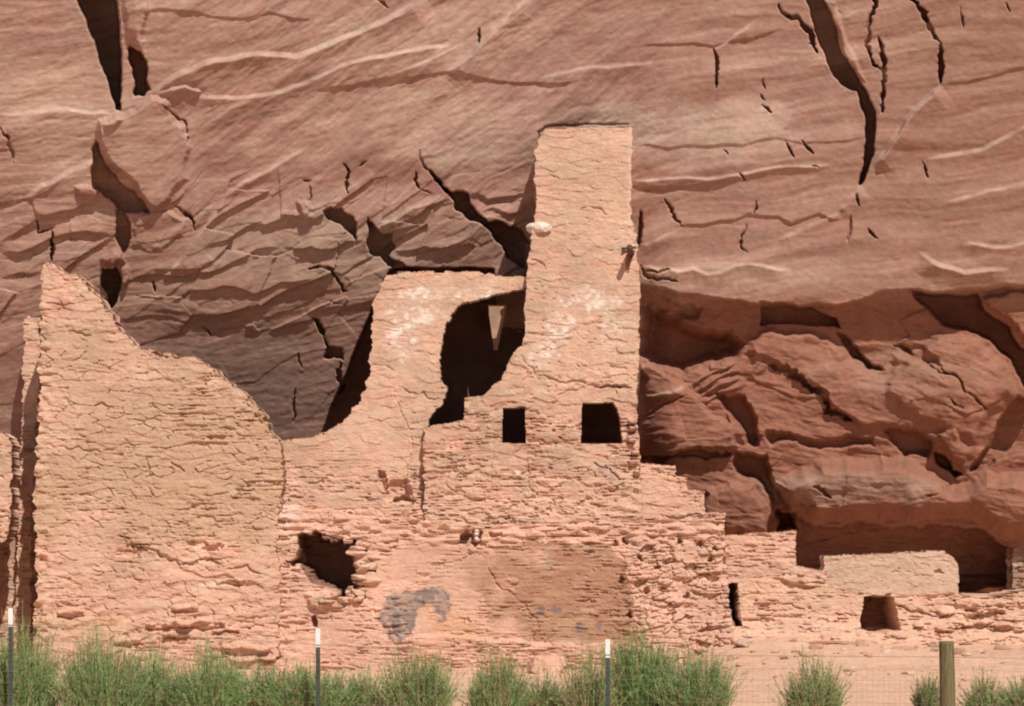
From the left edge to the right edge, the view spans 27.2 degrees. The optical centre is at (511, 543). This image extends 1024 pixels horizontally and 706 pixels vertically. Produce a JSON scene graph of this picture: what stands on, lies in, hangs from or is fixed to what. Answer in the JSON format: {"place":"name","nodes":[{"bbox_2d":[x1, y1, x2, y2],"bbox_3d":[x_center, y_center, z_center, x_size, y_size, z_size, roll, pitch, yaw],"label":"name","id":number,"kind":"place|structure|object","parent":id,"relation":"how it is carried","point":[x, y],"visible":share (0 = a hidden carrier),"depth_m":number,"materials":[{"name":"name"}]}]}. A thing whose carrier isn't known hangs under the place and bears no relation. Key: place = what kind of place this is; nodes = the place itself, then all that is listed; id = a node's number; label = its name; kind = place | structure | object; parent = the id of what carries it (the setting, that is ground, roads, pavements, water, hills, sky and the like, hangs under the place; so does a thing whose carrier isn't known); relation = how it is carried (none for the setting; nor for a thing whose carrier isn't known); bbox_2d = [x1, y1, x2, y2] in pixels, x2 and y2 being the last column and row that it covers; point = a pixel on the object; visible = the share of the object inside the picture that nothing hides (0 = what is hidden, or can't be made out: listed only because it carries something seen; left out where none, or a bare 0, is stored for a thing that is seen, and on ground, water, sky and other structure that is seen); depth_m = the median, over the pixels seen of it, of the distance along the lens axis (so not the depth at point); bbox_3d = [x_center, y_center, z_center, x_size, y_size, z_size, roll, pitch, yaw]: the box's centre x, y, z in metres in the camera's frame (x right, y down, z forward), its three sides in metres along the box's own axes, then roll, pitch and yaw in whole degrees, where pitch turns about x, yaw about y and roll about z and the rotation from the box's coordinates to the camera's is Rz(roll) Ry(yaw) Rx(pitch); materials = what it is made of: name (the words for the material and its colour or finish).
{"place":"outdoors","nodes":[
{"label":"outdoors","id":0,"kind":"place"},
{"bbox_2d":[0,0,1023,592],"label":"cliff","id":1,"kind":"structure","parent":0,"point":[258,200],"depth_m":31.15,"materials":[{"name":"stone"}]},
{"bbox_2d":[2,591,1023,705],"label":"ground","id":2,"kind":"structure","parent":0,"point":[895,690],"depth_m":26.09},
{"bbox_2d":[0,432,21,547],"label":"masonry wall","id":3,"kind":"structure","parent":2,"relation":"on","point":[10,474],"depth_m":30.22,"materials":[{"name":"beige stone"}]},
{"bbox_2d":[0,490,37,655],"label":"masonry wall","id":4,"kind":"structure","parent":2,"relation":"on","point":[8,567],"depth_m":31.66,"materials":[{"name":"beige stone"}]},
{"bbox_2d":[13,316,42,659],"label":"masonry wall","id":5,"kind":"structure","parent":2,"relation":"on","point":[25,545],"depth_m":31.36,"materials":[{"name":"beige stone"}]},
{"bbox_2d":[0,600,69,705],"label":"bush","id":6,"kind":"object","parent":2,"relation":"on","point":[22,676],"visible":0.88,"depth_m":19.84,"materials":[{"name":"green plant"}]},
{"bbox_2d":[46,615,158,705],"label":"bush","id":7,"kind":"object","parent":2,"relation":"on","point":[97,681],"visible":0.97,"depth_m":19.64,"materials":[{"name":"green plant"}]},
{"bbox_2d":[120,634,186,705],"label":"bush","id":8,"kind":"object","parent":2,"relation":"on","point":[151,700],"visible":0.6,"depth_m":19.96,"materials":[{"name":"green plant"}]},
{"bbox_2d":[28,261,286,671],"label":"masonry wall","id":9,"kind":"structure","parent":2,"relation":"on","point":[160,487],"depth_m":29.82,"materials":[{"name":"beige stone"}]},
{"bbox_2d":[157,624,263,705],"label":"bush","id":10,"kind":"object","parent":2,"relation":"on","point":[200,690],"visible":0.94,"depth_m":19.77,"materials":[{"name":"green plant"}]},
{"bbox_2d":[240,653,302,705],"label":"bush","id":11,"kind":"object","parent":2,"relation":"on","point":[266,682],"visible":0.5,"depth_m":20.03,"materials":[{"name":"green plant"}]},
{"bbox_2d":[246,653,378,705],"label":"bush","id":12,"kind":"object","parent":2,"relation":"on","point":[330,696],"visible":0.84,"depth_m":19.85,"materials":[{"name":"green plant"}]},
{"bbox_2d":[337,662,392,705],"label":"bush","id":13,"kind":"object","parent":2,"relation":"on","point":[369,699],"visible":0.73,"depth_m":20.04,"materials":[{"name":"green plant"}]},
{"bbox_2d":[281,271,526,512],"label":"masonry wall","id":14,"kind":"structure","parent":2,"relation":"on","point":[444,344],"depth_m":30.16,"materials":[{"name":"stone"}]},
{"bbox_2d":[370,642,469,705],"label":"bush","id":15,"kind":"object","parent":2,"relation":"on","point":[424,686],"visible":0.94,"depth_m":19.76,"materials":[{"name":"green plant"}]},
{"bbox_2d":[452,634,541,705],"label":"bush","id":16,"kind":"object","parent":2,"relation":"on","point":[507,695],"visible":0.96,"depth_m":19.88,"materials":[{"name":"green plant"}]},
{"bbox_2d":[267,504,734,670],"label":"masonry wall","id":17,"kind":"structure","parent":2,"relation":"on","point":[550,588],"depth_m":29.85,"materials":[{"name":"beige stone"}]},
{"bbox_2d":[329,602,342,607],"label":"stone","id":18,"kind":"object","parent":17,"relation":"on","point":[334,605],"visible":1,"depth_m":29.78,"materials":[{"name":"stone"}]},
{"bbox_2d":[346,550,366,555],"bbox_3d":[-2.190,0.129,29.838,0.284,0.093,0.197,0,0,25],"label":"stone","id":19,"kind":"object","parent":17,"relation":"on","point":[355,553],"visible":1,"depth_m":29.77,"materials":[{"name":"stone"}]},
{"bbox_2d":[349,546,365,550],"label":"stone","id":20,"kind":"object","parent":19,"relation":"on","point":[356,548],"visible":1,"depth_m":29.76,"materials":[{"name":"stone"}]},
{"bbox_2d":[351,574,365,579],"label":"stone","id":21,"kind":"object","parent":17,"relation":"on","point":[357,577],"visible":1,"depth_m":29.79,"materials":[{"name":"stone"}]},
{"bbox_2d":[353,596,363,600],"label":"stone","id":22,"kind":"object","parent":17,"relation":"on","point":[358,598],"visible":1,"depth_m":29.76,"materials":[{"name":"stone"}]},
{"bbox_2d":[350,589,364,595],"bbox_3d":[-2.183,0.688,29.838,0.199,0.100,0.181,0,0,-21],"label":"stone","id":23,"kind":"object","parent":22,"relation":"on","point":[356,592],"visible":1,"depth_m":29.78,"materials":[{"name":"stone"}]},
{"bbox_2d":[355,564,369,570],"bbox_3d":[-2.096,0.338,29.817,0.191,0.100,0.178,0,0,-23],"label":"stone","id":24,"kind":"object","parent":17,"relation":"on","point":[363,567],"visible":1,"depth_m":29.76,"materials":[{"name":"stone"}]},
{"bbox_2d":[357,586,368,591],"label":"stone","id":25,"kind":"object","parent":17,"relation":"on","point":[364,588],"visible":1,"depth_m":29.84,"materials":[{"name":"stone"}]},
{"bbox_2d":[358,542,367,545],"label":"stone","id":26,"kind":"object","parent":17,"relation":"on","point":[362,543],"visible":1,"depth_m":29.78,"materials":[{"name":"stone"}]},
{"bbox_2d":[365,577,381,584],"bbox_3d":[-1.954,0.524,29.844,0.244,0.109,0.176,0,0,0],"label":"stone","id":27,"kind":"object","parent":17,"relation":"on","point":[374,581],"visible":1,"depth_m":29.79,"materials":[{"name":"stone"}]},
{"bbox_2d":[0,608,1023,705],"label":"wire fence","id":28,"kind":"object","parent":2,"relation":"on","point":[946,671],"visible":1,"depth_m":19.39,"materials":[{"name":"metal"}]},
{"bbox_2d":[526,655,566,673],"bbox_3d":[0.476,1.700,29.142,0.560,0.355,0.456,0,0,0],"label":"boulder","id":29,"kind":"object","parent":2,"relation":"on","point":[541,661],"visible":0.62,"depth_m":28.98,"materials":[{"name":"stone"}]},
{"bbox_2d":[524,666,568,705],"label":"bush","id":30,"kind":"object","parent":2,"relation":"on","point":[544,695],"visible":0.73,"depth_m":20.10,"materials":[{"name":"green plant"}]},
{"bbox_2d":[549,623,636,705],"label":"bush","id":31,"kind":"object","parent":2,"relation":"on","point":[597,695],"visible":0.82,"depth_m":19.71,"materials":[{"name":"green plant"}]},
{"bbox_2d":[586,618,684,705],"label":"bush","id":32,"kind":"object","parent":2,"relation":"on","point":[632,677],"visible":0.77,"depth_m":20.06,"materials":[{"name":"green plant"}]},
{"bbox_2d":[643,630,753,705],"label":"bush","id":33,"kind":"object","parent":2,"relation":"on","point":[703,693],"visible":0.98,"depth_m":19.76,"materials":[{"name":"green plant"}]},
{"bbox_2d":[726,656,739,660],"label":"stone","id":34,"kind":"object","parent":2,"relation":"on","point":[730,658],"visible":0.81,"depth_m":27.87,"materials":[{"name":"stone"}]},
{"bbox_2d":[734,639,753,646],"bbox_3d":[3.177,1.371,29.259,0.270,0.124,0.275,0,0,-38],"label":"stone","id":35,"kind":"object","parent":2,"relation":"on","point":[740,642],"visible":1,"depth_m":29.17,"materials":[{"name":"stone"}]},
{"bbox_2d":[791,649,803,652],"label":"stone","id":36,"kind":"object","parent":2,"relation":"on","point":[794,650],"visible":0.69,"depth_m":27.62,"materials":[{"name":"stone"}]},
{"bbox_2d":[789,638,808,642],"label":"stone","id":37,"kind":"object","parent":2,"relation":"on","point":[800,640],"visible":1,"depth_m":29.06,"materials":[{"name":"stone"}]},
{"bbox_2d":[801,652,817,656],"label":"stone","id":38,"kind":"object","parent":2,"relation":"on","point":[811,654],"visible":0.78,"depth_m":27.14,"materials":[{"name":"stone"}]},
{"bbox_2d":[766,645,854,705],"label":"bush","id":39,"kind":"object","parent":2,"relation":"on","point":[794,696],"visible":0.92,"depth_m":19.90,"materials":[{"name":"green plant"}]},
{"bbox_2d":[808,644,823,648],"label":"stone","id":40,"kind":"object","parent":2,"relation":"on","point":[817,646],"visible":0.69,"depth_m":28.38,"materials":[{"name":"stone"}]},
{"bbox_2d":[808,641,854,644],"bbox_3d":[4.365,1.372,28.985,0.672,0.087,0.246,0,0,0],"label":"stone","id":41,"kind":"object","parent":2,"relation":"on","point":[834,642],"visible":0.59,"depth_m":28.93,"materials":[{"name":"stone"}]},
{"bbox_2d":[843,666,855,671],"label":"stone","id":42,"kind":"object","parent":2,"relation":"on","point":[851,668],"visible":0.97,"depth_m":25.51,"materials":[{"name":"stone"}]},
{"bbox_2d":[855,639,868,646],"bbox_3d":[4.732,1.369,28.594,0.206,0.158,0.178,0,0,0],"label":"stone","id":43,"kind":"object","parent":2,"relation":"on","point":[861,642],"visible":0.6,"depth_m":28.55,"materials":[{"name":"stone"}]},
{"bbox_2d":[727,573,1023,644],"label":"masonry wall","id":44,"kind":"structure","parent":2,"relation":"on","point":[783,605],"depth_m":29.87,"materials":[{"name":"beige stone"}]},
{"bbox_2d":[724,530,826,582],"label":"masonry wall","id":45,"kind":"structure","parent":44,"relation":"on","point":[756,554],"depth_m":30.12,"materials":[{"name":"beige stone"}]},
{"bbox_2d":[819,550,958,597],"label":"masonry wall","id":46,"kind":"structure","parent":44,"relation":"on","point":[922,572],"depth_m":30.31,"materials":[{"name":"beige stone"}]},
{"bbox_2d":[879,649,892,652],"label":"stone","id":47,"kind":"object","parent":2,"relation":"on","point":[885,651],"visible":0.77,"depth_m":27.47,"materials":[{"name":"stone"}]},
{"bbox_2d":[891,647,915,649],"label":"stone","id":48,"kind":"object","parent":2,"relation":"on","point":[900,648],"visible":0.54,"depth_m":28.05,"materials":[{"name":"stone"}]},
{"bbox_2d":[901,671,914,674],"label":"stone","id":49,"kind":"object","parent":2,"relation":"on","point":[907,672],"visible":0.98,"depth_m":25.00,"materials":[{"name":"stone"}]},
{"bbox_2d":[927,641,938,646],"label":"stone","id":50,"kind":"object","parent":2,"relation":"on","point":[934,643],"visible":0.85,"depth_m":29.03,"materials":[{"name":"stone"}]},
{"bbox_2d":[909,668,958,705],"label":"bush","id":51,"kind":"object","parent":2,"relation":"on","point":[922,696],"visible":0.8,"depth_m":19.92,"materials":[{"name":"green plant"}]},
{"bbox_2d":[954,649,962,654],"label":"stone","id":52,"kind":"object","parent":2,"relation":"on","point":[958,651],"visible":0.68,"depth_m":27.41,"materials":[{"name":"stone"}]},
{"bbox_2d":[961,652,970,655],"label":"stone","id":53,"kind":"object","parent":2,"relation":"on","point":[965,653],"visible":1,"depth_m":27.25,"materials":[{"name":"stone"}]},
{"bbox_2d":[956,665,1008,705],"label":"bush","id":54,"kind":"object","parent":2,"relation":"on","point":[979,697],"visible":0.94,"depth_m":19.92,"materials":[{"name":"green plant"}]},
{"bbox_2d":[994,645,1011,649],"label":"stone","id":55,"kind":"object","parent":2,"relation":"on","point":[1000,647],"visible":0.86,"depth_m":28.14,"materials":[{"name":"stone"}]},
{"bbox_2d":[996,672,1023,705],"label":"bush","id":56,"kind":"object","parent":2,"relation":"on","point":[1015,697],"visible":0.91,"depth_m":20.01,"materials":[{"name":"green plant"}]},
{"bbox_2d":[1006,546,1023,589],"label":"masonry wall","id":57,"kind":"structure","parent":2,"relation":"on","point":[1015,567],"depth_m":32.61,"materials":[{"name":"beige stone"}]},
{"bbox_2d":[422,127,642,534],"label":"tower","id":58,"kind":"structure","parent":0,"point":[568,382],"depth_m":30.00,"materials":[{"name":"stone"}]},
{"bbox_2d":[622,463,725,551],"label":"masonry wall","id":59,"kind":"structure","parent":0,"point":[666,493],"depth_m":30.05,"materials":[{"name":"beige stone"}]},
{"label":"stone","id":60,"kind":"object","parent":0,"visible":0},
{"bbox_2d":[366,562,376,569],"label":"stone","id":61,"kind":"object","parent":60,"relation":"on","point":[373,565],"visible":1,"depth_m":29.82,"materials":[{"name":"stone"}]},
{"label":"stone","id":62,"kind":"object","parent":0,"visible":0},
{"bbox_2d":[336,597,349,602],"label":"stone","id":63,"kind":"object","parent":62,"relation":"on","point":[342,600],"visible":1,"depth_m":29.76,"materials":[{"name":"stone"}]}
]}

